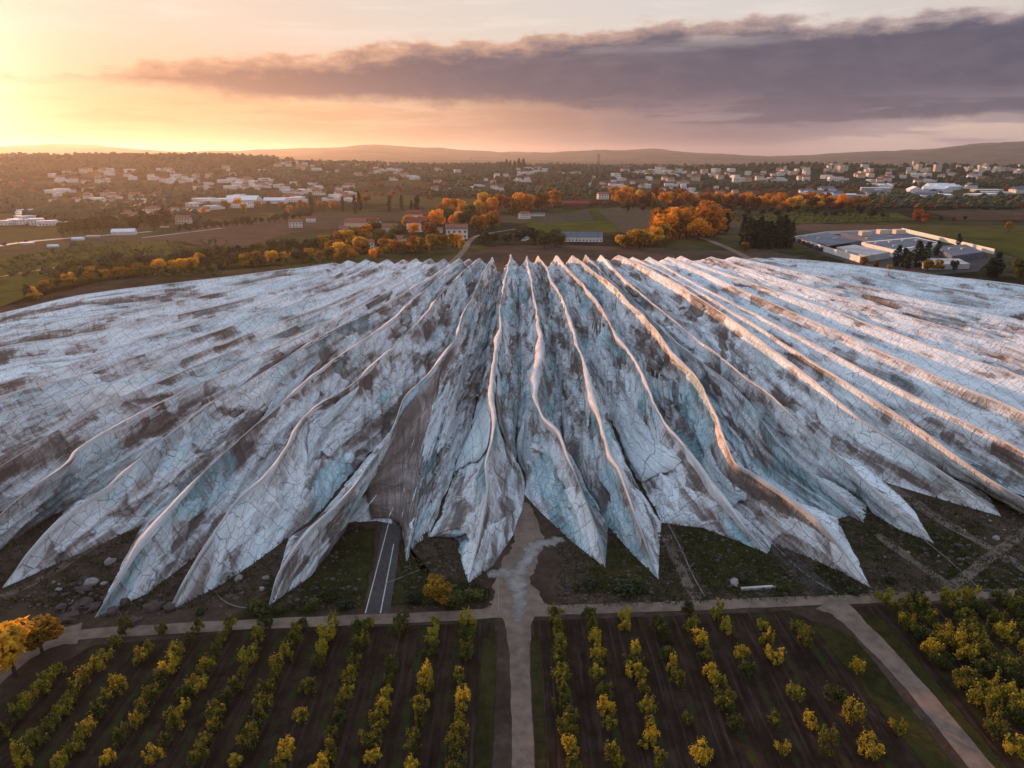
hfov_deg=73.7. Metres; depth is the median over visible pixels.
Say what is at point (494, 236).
dark tree
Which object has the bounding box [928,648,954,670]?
orchard tree
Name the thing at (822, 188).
house
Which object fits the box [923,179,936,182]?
house
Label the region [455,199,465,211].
autumn tree
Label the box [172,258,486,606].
ridge
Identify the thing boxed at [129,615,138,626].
boulder
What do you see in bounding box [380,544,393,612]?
road line
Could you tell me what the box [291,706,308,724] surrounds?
orchard tree
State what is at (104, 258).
dark tree
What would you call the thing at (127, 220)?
dark tree
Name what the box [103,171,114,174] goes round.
house
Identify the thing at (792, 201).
autumn tree
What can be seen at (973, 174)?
house
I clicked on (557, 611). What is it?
orchard tree
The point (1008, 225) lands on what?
autumn tree
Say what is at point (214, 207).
house
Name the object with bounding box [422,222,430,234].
autumn tree
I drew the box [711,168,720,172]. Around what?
house
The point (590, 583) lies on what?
shrub
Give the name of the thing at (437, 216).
autumn tree
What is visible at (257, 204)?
autumn tree
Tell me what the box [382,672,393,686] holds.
orchard tree
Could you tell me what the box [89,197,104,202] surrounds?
house
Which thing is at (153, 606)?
boulder
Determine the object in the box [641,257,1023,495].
ridge
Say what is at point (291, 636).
orchard tree
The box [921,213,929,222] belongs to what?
autumn tree
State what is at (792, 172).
apartment block
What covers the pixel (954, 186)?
house
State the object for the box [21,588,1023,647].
dirt road
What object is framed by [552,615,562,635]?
orchard tree
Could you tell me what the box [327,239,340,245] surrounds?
autumn tree
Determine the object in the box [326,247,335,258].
autumn tree
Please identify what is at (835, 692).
orchard tree
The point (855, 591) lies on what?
shrub
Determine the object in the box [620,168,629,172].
house
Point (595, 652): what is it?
orchard tree
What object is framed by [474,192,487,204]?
autumn tree
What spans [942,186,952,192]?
house
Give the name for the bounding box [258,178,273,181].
house
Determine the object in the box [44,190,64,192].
house
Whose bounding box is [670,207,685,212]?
autumn tree
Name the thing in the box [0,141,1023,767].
ground
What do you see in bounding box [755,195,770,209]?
autumn tree
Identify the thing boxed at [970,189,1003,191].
house
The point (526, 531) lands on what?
dirt track
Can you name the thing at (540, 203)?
autumn tree
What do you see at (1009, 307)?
ridge
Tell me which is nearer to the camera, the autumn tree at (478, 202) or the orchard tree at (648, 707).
the orchard tree at (648, 707)
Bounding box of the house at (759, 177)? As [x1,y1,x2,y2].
[755,175,766,179]
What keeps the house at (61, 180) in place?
on the ground
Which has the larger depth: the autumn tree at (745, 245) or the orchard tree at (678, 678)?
the autumn tree at (745, 245)
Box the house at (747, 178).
[742,176,751,181]
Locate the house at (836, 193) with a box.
[827,191,843,195]
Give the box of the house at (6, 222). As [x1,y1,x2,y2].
[0,220,13,224]
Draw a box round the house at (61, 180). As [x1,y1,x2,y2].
[54,179,72,182]
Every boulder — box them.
[56,602,66,610]
[58,611,79,622]
[68,582,77,586]
[71,603,83,610]
[76,585,93,594]
[79,597,93,607]
[83,577,99,586]
[87,601,100,611]
[87,602,102,608]
[104,557,115,565]
[106,605,118,615]
[120,598,129,604]
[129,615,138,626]
[143,600,165,613]
[163,602,174,611]
[234,574,242,581]
[730,577,738,586]
[992,535,999,540]
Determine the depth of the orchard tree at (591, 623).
120.31 m
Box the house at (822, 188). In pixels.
[818,186,834,190]
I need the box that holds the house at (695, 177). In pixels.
[691,175,700,180]
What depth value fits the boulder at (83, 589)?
132.06 m
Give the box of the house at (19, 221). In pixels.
[9,219,25,224]
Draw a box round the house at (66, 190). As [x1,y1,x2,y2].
[53,188,75,192]
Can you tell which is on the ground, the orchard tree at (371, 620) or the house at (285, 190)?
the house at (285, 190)
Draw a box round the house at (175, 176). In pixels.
[170,174,180,177]
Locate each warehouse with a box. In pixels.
[191,206,210,211]
[203,201,221,203]
[225,195,262,204]
[263,197,287,203]
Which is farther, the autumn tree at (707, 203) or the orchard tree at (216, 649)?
the autumn tree at (707, 203)
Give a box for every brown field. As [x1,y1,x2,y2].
[153,213,404,246]
[783,224,911,235]
[926,207,1023,219]
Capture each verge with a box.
[0,254,345,306]
[474,635,496,767]
[531,636,545,767]
[810,623,955,767]
[861,615,1006,767]
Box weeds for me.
[0,496,1023,612]
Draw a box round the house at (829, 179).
[827,177,849,181]
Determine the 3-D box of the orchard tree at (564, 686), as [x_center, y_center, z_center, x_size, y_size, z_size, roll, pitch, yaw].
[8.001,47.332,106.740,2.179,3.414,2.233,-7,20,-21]
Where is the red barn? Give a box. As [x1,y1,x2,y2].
[561,201,588,206]
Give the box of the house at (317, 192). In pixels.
[312,189,325,194]
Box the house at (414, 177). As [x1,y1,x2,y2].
[409,176,420,179]
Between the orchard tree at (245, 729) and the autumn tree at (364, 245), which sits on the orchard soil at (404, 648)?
the orchard tree at (245, 729)
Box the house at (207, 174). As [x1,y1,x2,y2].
[204,172,212,177]
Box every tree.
[0,615,34,678]
[0,721,9,738]
[5,707,23,725]
[7,690,33,712]
[9,738,33,767]
[18,723,50,748]
[21,284,31,297]
[22,613,64,654]
[24,292,43,300]
[27,679,51,698]
[28,286,38,293]
[36,285,46,292]
[36,664,57,687]
[38,280,49,291]
[40,711,61,733]
[45,270,61,277]
[45,278,54,289]
[49,748,68,767]
[50,661,66,674]
[50,693,73,717]
[53,277,61,287]
[55,222,66,236]
[57,267,68,273]
[60,273,70,284]
[61,675,81,703]
[61,731,86,757]
[62,220,71,233]
[62,260,72,270]
[67,266,84,280]
[68,272,76,282]
[69,220,80,234]
[72,713,97,737]
[73,665,91,685]
[78,216,93,232]
[81,271,93,279]
[83,261,95,266]
[83,266,98,279]
[86,697,109,720]
[87,655,105,676]
[89,217,102,231]
[93,266,104,278]
[96,256,112,263]
[96,648,114,663]
[97,261,105,268]
[98,269,110,280]
[98,687,114,704]
[98,748,116,765]
[104,261,115,270]
[106,633,122,647]
[107,219,118,229]
[108,252,122,262]
[108,673,128,695]
[109,269,120,279]
[111,721,128,751]
[113,220,128,228]
[113,266,123,276]
[116,613,133,636]
[117,213,128,220]
[120,255,137,266]
[123,216,132,227]
[123,268,133,275]
[128,709,144,728]
[129,215,139,229]
[131,263,142,275]
[132,268,140,276]
[132,645,148,666]
[132,697,149,716]
[133,253,143,261]
[137,210,146,225]
[138,639,155,654]
[138,679,161,703]
[140,212,148,225]
[140,742,166,764]
[142,254,154,264]
[145,213,162,230]
[150,258,166,270]
[150,267,157,273]
[153,667,169,688]
[154,621,167,635]
[157,208,170,225]
[157,731,172,748]
[158,653,180,674]
[163,706,185,731]
[164,641,182,665]
[167,260,178,270]
[168,640,185,652]
[171,251,181,262]
[173,684,192,701]
[175,258,189,271]
[175,697,190,716]
[181,248,193,258]
[183,223,190,230]
[183,673,208,696]
[184,628,195,643]
[186,742,209,765]
[187,257,198,269]
[190,617,205,631]
[192,222,199,230]
[194,252,204,267]
[195,656,217,676]
[195,730,213,746]
[199,248,209,259]
[199,256,211,267]
[200,207,206,213]
[201,651,216,660]
[202,221,208,229]
[203,698,225,721]
[204,716,224,732]
[210,639,222,655]
[211,220,218,228]
[215,245,225,253]
[215,629,227,644]
[219,686,236,707]
[220,200,230,209]
[221,613,237,633]
[227,246,238,254]
[227,675,244,691]
[227,752,243,767]
[231,217,239,225]
[233,197,240,203]
[235,724,260,751]
[236,643,258,664]
[236,654,248,678]
[237,245,250,253]
[238,254,250,267]
[239,203,247,213]
[240,216,246,225]
[240,721,257,737]
[243,252,254,266]
[245,216,250,224]
[246,704,269,727]
[248,642,261,655]
[249,244,257,250]
[250,250,261,263]
[250,622,264,644]
[252,691,272,711]
[253,201,261,208]
[255,256,265,265]
[256,242,264,249]
[256,614,273,630]
[256,678,276,695]
[259,247,264,255]
[265,238,277,251]
[265,250,278,263]
[268,652,284,672]
[269,663,279,680]
[269,755,285,767]
[271,214,278,221]
[275,243,284,252]
[275,734,295,761]
[278,201,284,208]
[278,239,294,252]
[279,251,287,261]
[279,640,293,660]
[281,212,289,220]
[282,630,303,650]
[286,205,292,213]
[290,251,301,261]
[290,618,302,633]
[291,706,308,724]
[296,200,303,208]
[296,210,302,217]
[296,241,307,250]
[297,615,308,629]
[298,677,316,696]
[299,251,307,261]
[304,248,313,257]
[306,240,315,247]
[307,750,330,767]
[310,651,325,667]
[313,237,320,249]
[314,250,325,260]
[315,638,328,655]
[316,201,324,208]
[316,235,329,244]
[316,618,337,640]
[319,242,324,249]
[319,631,333,647]
[323,248,331,259]
[323,723,338,742]
[324,734,337,763]
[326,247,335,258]
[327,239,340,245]
[327,609,339,628]
[328,200,336,209]
[329,707,347,728]
[330,242,345,248]
[331,248,342,258]
[333,231,344,242]
[335,690,345,713]
[336,247,349,261]
[339,683,354,699]
[340,230,355,245]
[340,665,358,683]
[346,248,356,259]
[346,652,362,669]
[347,227,360,236]
[349,634,365,656]
[350,615,368,634]
[352,236,365,251]
[355,629,369,647]
[357,721,383,749]
[358,240,371,253]
[360,229,369,237]
[361,615,374,628]
[362,194,370,203]
[362,224,372,233]
[362,747,382,764]
[365,218,381,235]
[368,707,388,728]
[369,248,376,259]
[372,235,381,245]
[374,228,386,237]
[374,247,383,257]
[374,696,391,717]
[377,238,388,252]
[377,682,392,698]
[382,233,396,239]
[382,243,391,253]
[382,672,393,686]
[385,654,399,672]
[387,225,402,234]
[391,239,402,253]
[391,618,403,636]
[392,609,411,628]
[394,224,408,235]
[399,243,406,253]
[401,214,412,224]
[403,737,421,755]
[404,753,419,767]
[405,242,414,253]
[405,726,420,739]
[406,235,417,248]
[407,223,419,234]
[410,693,429,713]
[413,237,428,252]
[413,703,425,726]
[416,674,434,695]
[417,658,432,681]
[421,220,428,234]
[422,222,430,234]
[422,642,439,657]
[423,573,452,604]
[423,627,439,644]
[425,234,436,249]
[426,622,439,633]
[427,209,445,225]
[427,221,439,233]
[430,236,445,249]
[430,614,439,627]
[437,203,446,209]
[437,234,448,249]
[442,198,454,210]
[442,208,453,221]
[443,733,466,754]
[445,748,467,767]
[447,719,470,742]
[448,214,458,223]
[448,233,456,246]
[448,233,463,246]
[450,198,457,212]
[452,665,464,684]
[454,683,470,712]
[454,708,465,725]
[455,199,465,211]
[455,682,467,695]
[457,203,467,212]
[457,213,467,223]
[457,624,476,642]
[458,239,464,249]
[458,606,476,627]
[458,645,474,661]
[459,636,473,651]
[461,209,472,223]
[463,204,475,216]
[470,215,483,231]
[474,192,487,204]
[474,215,488,231]
[475,199,481,214]
[478,201,494,213]
[478,232,491,245]
[484,213,498,228]
[487,197,498,209]
[489,210,500,227]
[490,232,498,242]
[494,193,504,210]
[502,197,514,212]
[502,233,512,244]
[506,201,518,214]
[512,192,522,211]
[513,230,525,243]
[514,194,533,211]
[526,227,538,243]
[533,196,543,210]
[533,230,547,244]
[534,192,551,210]
[537,230,551,248]
[545,187,553,198]
[546,603,564,622]
[547,190,560,202]
[548,228,561,244]
[550,644,566,667]
[550,660,572,681]
[550,691,572,711]
[551,633,568,654]
[552,233,565,247]
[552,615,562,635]
[554,631,566,640]
[556,676,570,695]
[556,712,578,737]
[560,733,580,757]
[561,703,579,724]
[564,755,582,767]
[580,605,596,618]
[586,611,600,632]
[587,627,601,643]
[588,662,604,682]
[589,643,607,659]
[591,658,606,676]
[595,680,613,699]
[597,694,615,716]
[600,715,617,731]
[604,739,625,767]
[608,186,619,202]
[611,189,627,204]
[614,190,628,204]
[615,234,624,247]
[617,604,631,620]
[618,616,630,631]
[621,186,634,195]
[622,235,631,248]
[622,652,644,669]
[624,203,630,211]
[625,660,648,680]
[626,230,636,246]
[629,195,639,203]
[629,228,649,248]
[630,639,641,656]
[636,189,642,201]
[637,678,650,693]
[637,694,658,713]
[637,723,659,748]
[639,195,648,204]
[640,191,653,205]
[643,715,658,737]
[645,232,655,247]
[647,224,658,240]
[648,207,670,224]
[648,612,667,631]
[649,226,664,245]
[650,200,658,209]
[652,187,661,196]
[652,746,667,767]
[653,212,678,239]
[656,189,664,200]
[657,223,671,243]
[658,191,670,203]
[658,621,672,642]
[658,644,674,660]
[665,652,678,674]
[667,191,674,202]
[669,210,691,237]
[669,669,685,689]
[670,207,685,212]
[670,222,679,239]
[672,197,683,205]
[674,188,686,194]
[678,191,693,206]
[679,222,694,237]
[680,597,695,617]
[681,612,700,630]
[681,709,694,725]
[684,206,696,214]
[687,217,712,239]
[688,736,713,767]
[690,626,708,647]
[695,208,722,236]
[696,200,721,210]
[696,643,715,662]
[698,192,716,202]
[701,662,716,677]
[703,205,720,216]
[708,669,727,693]
[709,219,722,236]
[709,598,724,619]
[714,193,726,205]
[714,685,738,711]
[716,217,727,234]
[717,208,733,219]
[719,615,731,635]
[723,192,734,206]
[725,194,738,203]
[725,712,746,733]
[733,644,751,663]
[736,194,749,209]
[737,657,757,681]
[739,192,755,196]
[741,242,749,249]
[745,194,753,203]
[745,207,751,215]
[750,196,761,209]
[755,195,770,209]
[757,617,768,630]
[758,625,775,645]
[759,207,765,213]
[761,201,771,210]
[763,644,786,664]
[765,193,775,204]
[765,708,781,730]
[767,206,774,212]
[769,196,781,208]
[772,208,782,216]
[773,739,791,755]
[776,192,785,200]
[781,201,787,209]
[785,206,792,212]
[785,681,805,702]
[786,196,797,206]
[790,618,805,631]
[794,195,805,209]
[796,624,814,647]
[799,193,809,200]
[800,204,810,213]
[803,708,819,729]
[804,191,817,198]
[806,197,819,210]
[814,195,824,209]
[817,192,831,200]
[818,723,839,756]
[823,198,833,208]
[823,680,846,704]
[830,210,839,216]
[834,201,845,208]
[835,193,849,207]
[839,208,847,214]
[839,694,866,726]
[842,198,855,207]
[847,206,852,213]
[849,655,865,674]
[855,205,865,215]
[856,728,885,760]
[859,256,868,265]
[860,196,871,209]
[863,207,877,217]
[871,587,897,606]
[873,261,879,267]
[889,717,908,735]
[896,611,922,633]
[897,594,921,618]
[905,592,931,614]
[907,584,924,601]
[910,616,936,642]
[912,209,923,221]
[919,608,938,626]
[920,636,945,656]
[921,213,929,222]
[923,260,934,271]
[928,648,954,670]
[932,259,944,270]
[933,622,954,643]
[934,614,969,649]
[938,585,960,603]
[942,594,965,614]
[950,260,959,270]
[952,665,982,688]
[953,607,978,626]
[955,638,984,672]
[957,614,988,640]
[959,583,982,607]
[966,594,988,617]
[966,678,993,707]
[969,630,994,654]
[972,658,1002,684]
[981,666,1017,700]
[981,684,1017,721]
[982,714,1015,740]
[986,586,1011,604]
[987,607,1008,624]
[988,645,1023,672]
[991,619,1019,644]
[997,679,1023,710]
[1002,733,1023,759]
[1003,590,1022,612]
[1004,658,1023,690]
[1005,221,1013,230]
[1011,597,1023,622]
[1012,257,1023,282]
[1012,585,1023,599]
[1012,697,1023,728]
[1017,618,1023,632]
[1017,634,1023,650]
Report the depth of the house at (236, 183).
1691.43 m
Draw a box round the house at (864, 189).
[860,187,890,191]
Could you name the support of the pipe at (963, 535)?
on the dirt track at (899, 491)
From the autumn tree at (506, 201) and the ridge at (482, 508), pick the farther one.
the autumn tree at (506, 201)
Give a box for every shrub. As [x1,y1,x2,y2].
[195,606,204,614]
[246,596,269,617]
[274,603,288,614]
[302,596,322,613]
[316,584,342,601]
[331,598,353,610]
[407,590,420,604]
[445,590,466,606]
[464,588,486,599]
[571,580,581,591]
[579,575,599,591]
[611,576,640,600]
[630,576,646,594]
[739,576,748,584]
[771,576,793,594]
[845,587,859,595]
[881,574,898,584]
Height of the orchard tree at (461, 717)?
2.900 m
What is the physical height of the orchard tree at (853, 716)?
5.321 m
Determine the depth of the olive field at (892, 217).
966.15 m
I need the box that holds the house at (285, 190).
[281,189,294,192]
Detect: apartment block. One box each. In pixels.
[788,171,797,174]
[837,166,843,172]
[914,164,922,170]
[925,167,931,171]
[933,164,941,171]
[972,169,982,175]
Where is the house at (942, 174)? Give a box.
[937,172,944,177]
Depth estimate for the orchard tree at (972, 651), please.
112.39 m
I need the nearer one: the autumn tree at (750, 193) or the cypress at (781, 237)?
the cypress at (781, 237)
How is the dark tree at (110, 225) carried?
on the ground
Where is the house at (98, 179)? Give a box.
[93,177,107,182]
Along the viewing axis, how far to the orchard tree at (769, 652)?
113.58 m
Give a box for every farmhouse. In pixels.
[288,219,302,227]
[305,216,315,221]
[338,226,349,229]
[344,218,369,227]
[365,217,380,222]
[366,239,376,248]
[380,223,397,231]
[394,235,406,240]
[405,210,422,216]
[405,217,428,231]
[436,227,442,232]
[445,224,467,238]
[518,211,530,218]
[596,192,608,198]
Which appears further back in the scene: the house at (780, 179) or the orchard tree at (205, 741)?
the house at (780, 179)
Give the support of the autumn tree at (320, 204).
on the ground
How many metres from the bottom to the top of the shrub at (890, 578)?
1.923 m
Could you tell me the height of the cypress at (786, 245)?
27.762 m
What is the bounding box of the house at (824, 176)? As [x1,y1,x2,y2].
[820,175,834,178]
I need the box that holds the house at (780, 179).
[767,177,787,180]
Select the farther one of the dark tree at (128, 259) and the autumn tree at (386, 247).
the autumn tree at (386, 247)
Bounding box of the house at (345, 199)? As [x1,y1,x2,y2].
[337,197,349,200]
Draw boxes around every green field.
[525,207,621,232]
[925,231,1023,258]
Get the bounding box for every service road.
[366,522,400,613]
[770,544,833,594]
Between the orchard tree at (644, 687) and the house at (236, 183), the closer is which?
the orchard tree at (644, 687)
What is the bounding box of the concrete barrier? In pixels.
[741,585,778,590]
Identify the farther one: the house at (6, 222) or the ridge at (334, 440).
the house at (6, 222)
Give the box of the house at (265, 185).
[262,184,270,187]
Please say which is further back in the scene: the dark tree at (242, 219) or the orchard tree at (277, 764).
the dark tree at (242, 219)
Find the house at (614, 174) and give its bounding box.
[610,173,620,176]
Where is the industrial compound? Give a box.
[793,228,994,274]
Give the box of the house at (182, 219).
[175,215,192,223]
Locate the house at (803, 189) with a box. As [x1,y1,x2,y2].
[798,188,813,192]
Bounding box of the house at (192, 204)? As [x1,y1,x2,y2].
[185,202,198,205]
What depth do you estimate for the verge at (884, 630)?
109.89 m
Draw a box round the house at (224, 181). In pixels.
[217,179,234,182]
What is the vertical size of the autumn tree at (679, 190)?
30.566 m
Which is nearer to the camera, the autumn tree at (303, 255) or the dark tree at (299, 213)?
the autumn tree at (303, 255)
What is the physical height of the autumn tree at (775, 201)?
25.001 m
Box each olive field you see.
[0,242,214,281]
[735,212,912,222]
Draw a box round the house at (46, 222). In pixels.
[36,220,66,225]
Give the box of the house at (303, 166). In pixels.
[297,164,305,169]
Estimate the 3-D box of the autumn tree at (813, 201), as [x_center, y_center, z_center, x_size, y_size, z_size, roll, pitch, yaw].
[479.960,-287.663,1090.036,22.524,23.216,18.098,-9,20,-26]
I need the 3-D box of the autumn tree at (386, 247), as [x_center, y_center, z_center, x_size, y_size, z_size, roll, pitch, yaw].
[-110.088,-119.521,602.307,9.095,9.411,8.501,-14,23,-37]
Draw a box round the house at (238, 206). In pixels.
[231,203,253,207]
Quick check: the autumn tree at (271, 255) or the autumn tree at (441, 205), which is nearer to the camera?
the autumn tree at (271, 255)
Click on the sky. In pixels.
(738, 77)
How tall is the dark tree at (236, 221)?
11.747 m
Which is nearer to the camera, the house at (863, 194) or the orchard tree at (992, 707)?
the orchard tree at (992, 707)
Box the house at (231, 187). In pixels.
[223,185,241,188]
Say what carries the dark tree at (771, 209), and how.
on the ground
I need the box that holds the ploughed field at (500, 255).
[445,245,805,274]
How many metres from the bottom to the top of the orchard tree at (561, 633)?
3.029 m
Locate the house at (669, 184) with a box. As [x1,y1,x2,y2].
[664,183,678,185]
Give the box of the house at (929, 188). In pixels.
[922,186,944,191]
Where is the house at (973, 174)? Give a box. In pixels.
[967,172,978,175]
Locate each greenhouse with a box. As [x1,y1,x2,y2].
[18,242,34,244]
[47,244,59,247]
[71,237,84,239]
[85,235,100,237]
[110,228,136,234]
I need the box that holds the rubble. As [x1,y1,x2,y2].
[0,498,1023,608]
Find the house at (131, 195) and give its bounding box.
[128,192,143,199]
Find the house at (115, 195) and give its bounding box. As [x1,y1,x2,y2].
[107,193,122,198]
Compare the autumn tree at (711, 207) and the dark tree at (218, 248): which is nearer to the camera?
the dark tree at (218, 248)
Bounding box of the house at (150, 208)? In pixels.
[143,206,160,211]
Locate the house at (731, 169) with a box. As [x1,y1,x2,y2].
[727,168,735,171]
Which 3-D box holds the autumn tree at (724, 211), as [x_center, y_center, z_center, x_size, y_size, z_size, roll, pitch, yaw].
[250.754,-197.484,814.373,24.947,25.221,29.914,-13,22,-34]
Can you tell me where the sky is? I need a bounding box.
[0,0,1023,155]
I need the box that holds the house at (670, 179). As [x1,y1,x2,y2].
[665,177,674,181]
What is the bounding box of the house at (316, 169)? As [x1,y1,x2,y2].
[311,168,323,170]
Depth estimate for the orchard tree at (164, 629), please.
119.65 m
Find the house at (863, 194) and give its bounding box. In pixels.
[857,192,866,196]
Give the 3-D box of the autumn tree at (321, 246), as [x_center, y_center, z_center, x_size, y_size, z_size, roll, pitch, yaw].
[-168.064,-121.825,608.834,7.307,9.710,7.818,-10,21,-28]
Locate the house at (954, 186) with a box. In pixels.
[933,183,958,189]
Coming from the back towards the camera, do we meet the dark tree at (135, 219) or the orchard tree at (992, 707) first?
the dark tree at (135, 219)
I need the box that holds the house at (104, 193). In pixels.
[99,190,111,196]
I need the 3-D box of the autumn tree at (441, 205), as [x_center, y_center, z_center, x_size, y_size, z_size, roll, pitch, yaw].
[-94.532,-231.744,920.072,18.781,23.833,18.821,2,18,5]
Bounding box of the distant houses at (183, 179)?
[47,162,931,219]
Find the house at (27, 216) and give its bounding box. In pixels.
[17,215,35,218]
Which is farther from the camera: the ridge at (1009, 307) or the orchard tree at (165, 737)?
the ridge at (1009, 307)
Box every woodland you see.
[0,151,1023,221]
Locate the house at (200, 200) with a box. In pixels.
[194,198,214,203]
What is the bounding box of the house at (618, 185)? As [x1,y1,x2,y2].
[611,184,624,187]
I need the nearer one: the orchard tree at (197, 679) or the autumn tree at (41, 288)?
the orchard tree at (197, 679)
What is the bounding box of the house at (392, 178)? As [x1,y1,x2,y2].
[389,176,397,180]
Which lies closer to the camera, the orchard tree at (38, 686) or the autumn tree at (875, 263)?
the orchard tree at (38, 686)
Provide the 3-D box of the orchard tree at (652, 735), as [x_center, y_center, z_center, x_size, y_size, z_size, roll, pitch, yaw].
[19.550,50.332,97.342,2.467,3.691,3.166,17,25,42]
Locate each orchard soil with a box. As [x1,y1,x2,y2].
[0,623,494,767]
[533,610,924,767]
[853,602,1023,767]
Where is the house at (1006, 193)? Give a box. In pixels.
[980,191,1010,195]
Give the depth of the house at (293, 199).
1315.41 m
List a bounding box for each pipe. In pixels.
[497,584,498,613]
[668,524,704,596]
[773,544,845,600]
[907,502,1023,567]
[922,538,984,593]
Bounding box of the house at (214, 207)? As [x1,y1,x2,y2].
[206,205,224,209]
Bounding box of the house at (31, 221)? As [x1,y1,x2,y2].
[27,218,43,224]
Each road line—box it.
[365,524,388,612]
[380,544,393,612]
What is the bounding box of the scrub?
[0,208,889,276]
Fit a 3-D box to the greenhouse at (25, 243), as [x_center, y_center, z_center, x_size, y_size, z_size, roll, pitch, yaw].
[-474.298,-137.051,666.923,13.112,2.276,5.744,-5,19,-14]
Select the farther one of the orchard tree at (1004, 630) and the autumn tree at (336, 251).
the autumn tree at (336, 251)
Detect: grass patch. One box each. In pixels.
[301,525,374,605]
[391,542,489,604]
[577,539,651,594]
[675,527,794,588]
[813,563,861,594]
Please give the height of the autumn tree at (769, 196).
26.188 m
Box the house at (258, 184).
[254,182,263,187]
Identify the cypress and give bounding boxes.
[309,197,313,212]
[340,196,344,211]
[352,196,357,213]
[357,191,362,210]
[386,195,390,211]
[399,195,403,209]
[413,196,417,209]
[722,213,732,232]
[738,214,747,245]
[743,216,752,241]
[748,218,755,247]
[750,220,758,248]
[755,215,764,248]
[757,221,766,248]
[762,220,768,246]
[764,220,773,248]
[768,223,776,248]
[774,215,779,247]
[776,215,786,247]
[782,214,789,247]
[783,218,791,247]
[786,221,796,248]
[892,245,902,265]
[899,247,908,266]
[903,251,914,268]
[910,240,924,266]
[920,242,932,261]
[933,240,941,255]
[955,233,962,244]
[985,258,995,276]
[991,252,1005,277]
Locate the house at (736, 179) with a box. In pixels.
[732,177,742,182]
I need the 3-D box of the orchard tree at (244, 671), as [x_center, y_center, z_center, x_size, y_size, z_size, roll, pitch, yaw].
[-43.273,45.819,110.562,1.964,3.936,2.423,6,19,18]
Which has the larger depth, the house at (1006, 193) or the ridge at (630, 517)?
the house at (1006, 193)
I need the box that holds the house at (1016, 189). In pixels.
[1008,186,1023,193]
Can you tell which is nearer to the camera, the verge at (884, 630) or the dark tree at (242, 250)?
the verge at (884, 630)
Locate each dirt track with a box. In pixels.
[0,525,141,597]
[0,623,81,683]
[485,503,555,616]
[502,616,534,767]
[660,534,701,599]
[817,604,994,767]
[874,533,960,590]
[888,485,1023,571]
[942,526,1023,590]
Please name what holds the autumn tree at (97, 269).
on the ground
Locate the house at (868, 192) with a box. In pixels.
[865,190,886,195]
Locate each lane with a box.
[0,231,150,246]
[142,228,219,237]
[449,229,514,263]
[685,233,751,259]
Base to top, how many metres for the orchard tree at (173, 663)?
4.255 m
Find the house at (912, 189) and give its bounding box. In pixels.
[906,186,922,193]
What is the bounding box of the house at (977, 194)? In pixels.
[963,193,997,195]
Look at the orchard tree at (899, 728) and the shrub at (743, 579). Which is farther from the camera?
the shrub at (743, 579)
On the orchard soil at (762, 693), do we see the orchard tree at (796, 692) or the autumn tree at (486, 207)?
the orchard tree at (796, 692)
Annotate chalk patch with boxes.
[487,567,524,578]
[507,536,564,621]
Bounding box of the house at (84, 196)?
[82,194,93,198]
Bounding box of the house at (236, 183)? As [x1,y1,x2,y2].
[231,182,241,185]
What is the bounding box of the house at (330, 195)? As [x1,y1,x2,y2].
[328,194,341,196]
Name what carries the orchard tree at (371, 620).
on the orchard soil at (404, 648)
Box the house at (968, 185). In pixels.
[964,182,977,188]
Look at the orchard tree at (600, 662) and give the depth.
111.11 m
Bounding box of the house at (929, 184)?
[924,183,945,185]
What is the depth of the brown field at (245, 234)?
782.06 m
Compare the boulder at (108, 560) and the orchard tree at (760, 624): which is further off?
the boulder at (108, 560)
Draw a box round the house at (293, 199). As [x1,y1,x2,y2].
[287,197,307,201]
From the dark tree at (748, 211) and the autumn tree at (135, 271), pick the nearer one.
the autumn tree at (135, 271)
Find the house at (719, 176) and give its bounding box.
[716,173,723,179]
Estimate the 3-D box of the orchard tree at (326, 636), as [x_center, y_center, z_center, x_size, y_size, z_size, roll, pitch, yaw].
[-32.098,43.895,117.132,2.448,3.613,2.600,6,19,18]
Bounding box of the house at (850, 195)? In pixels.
[845,193,856,197]
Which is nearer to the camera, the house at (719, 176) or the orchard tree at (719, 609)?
the orchard tree at (719, 609)
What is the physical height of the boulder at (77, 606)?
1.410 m
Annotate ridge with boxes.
[0,258,435,511]
[0,259,376,381]
[0,259,393,395]
[0,259,408,423]
[0,259,421,465]
[0,259,449,549]
[0,260,358,346]
[0,263,339,330]
[2,258,462,587]
[95,259,472,617]
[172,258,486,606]
[269,257,501,604]
[429,255,524,582]
[517,256,607,566]
[532,256,660,578]
[548,255,770,553]
[566,255,869,586]
[583,255,866,521]
[594,255,932,541]
[610,255,1000,515]
[630,257,1023,512]
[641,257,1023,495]
[659,257,1023,450]
[676,256,1023,411]
[696,257,1023,376]
[725,257,1023,347]
[748,258,1023,320]
[768,258,1023,299]
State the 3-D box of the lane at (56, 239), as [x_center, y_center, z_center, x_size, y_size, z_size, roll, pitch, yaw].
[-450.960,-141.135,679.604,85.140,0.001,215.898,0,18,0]
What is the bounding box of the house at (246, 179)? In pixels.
[241,177,251,181]
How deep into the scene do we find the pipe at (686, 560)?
142.17 m
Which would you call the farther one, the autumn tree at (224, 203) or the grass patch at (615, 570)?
the autumn tree at (224, 203)
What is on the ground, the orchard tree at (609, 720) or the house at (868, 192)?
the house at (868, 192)
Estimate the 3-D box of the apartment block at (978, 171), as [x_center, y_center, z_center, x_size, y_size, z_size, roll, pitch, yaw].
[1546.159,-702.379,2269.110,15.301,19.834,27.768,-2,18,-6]
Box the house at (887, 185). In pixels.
[880,183,892,188]
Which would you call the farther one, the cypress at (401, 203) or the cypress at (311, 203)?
the cypress at (401, 203)
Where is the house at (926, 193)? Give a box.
[915,192,935,196]
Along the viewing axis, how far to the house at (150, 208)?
1024.88 m
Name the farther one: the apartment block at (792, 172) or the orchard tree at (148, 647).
the apartment block at (792, 172)
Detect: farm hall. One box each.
[531,213,544,215]
[561,232,602,241]

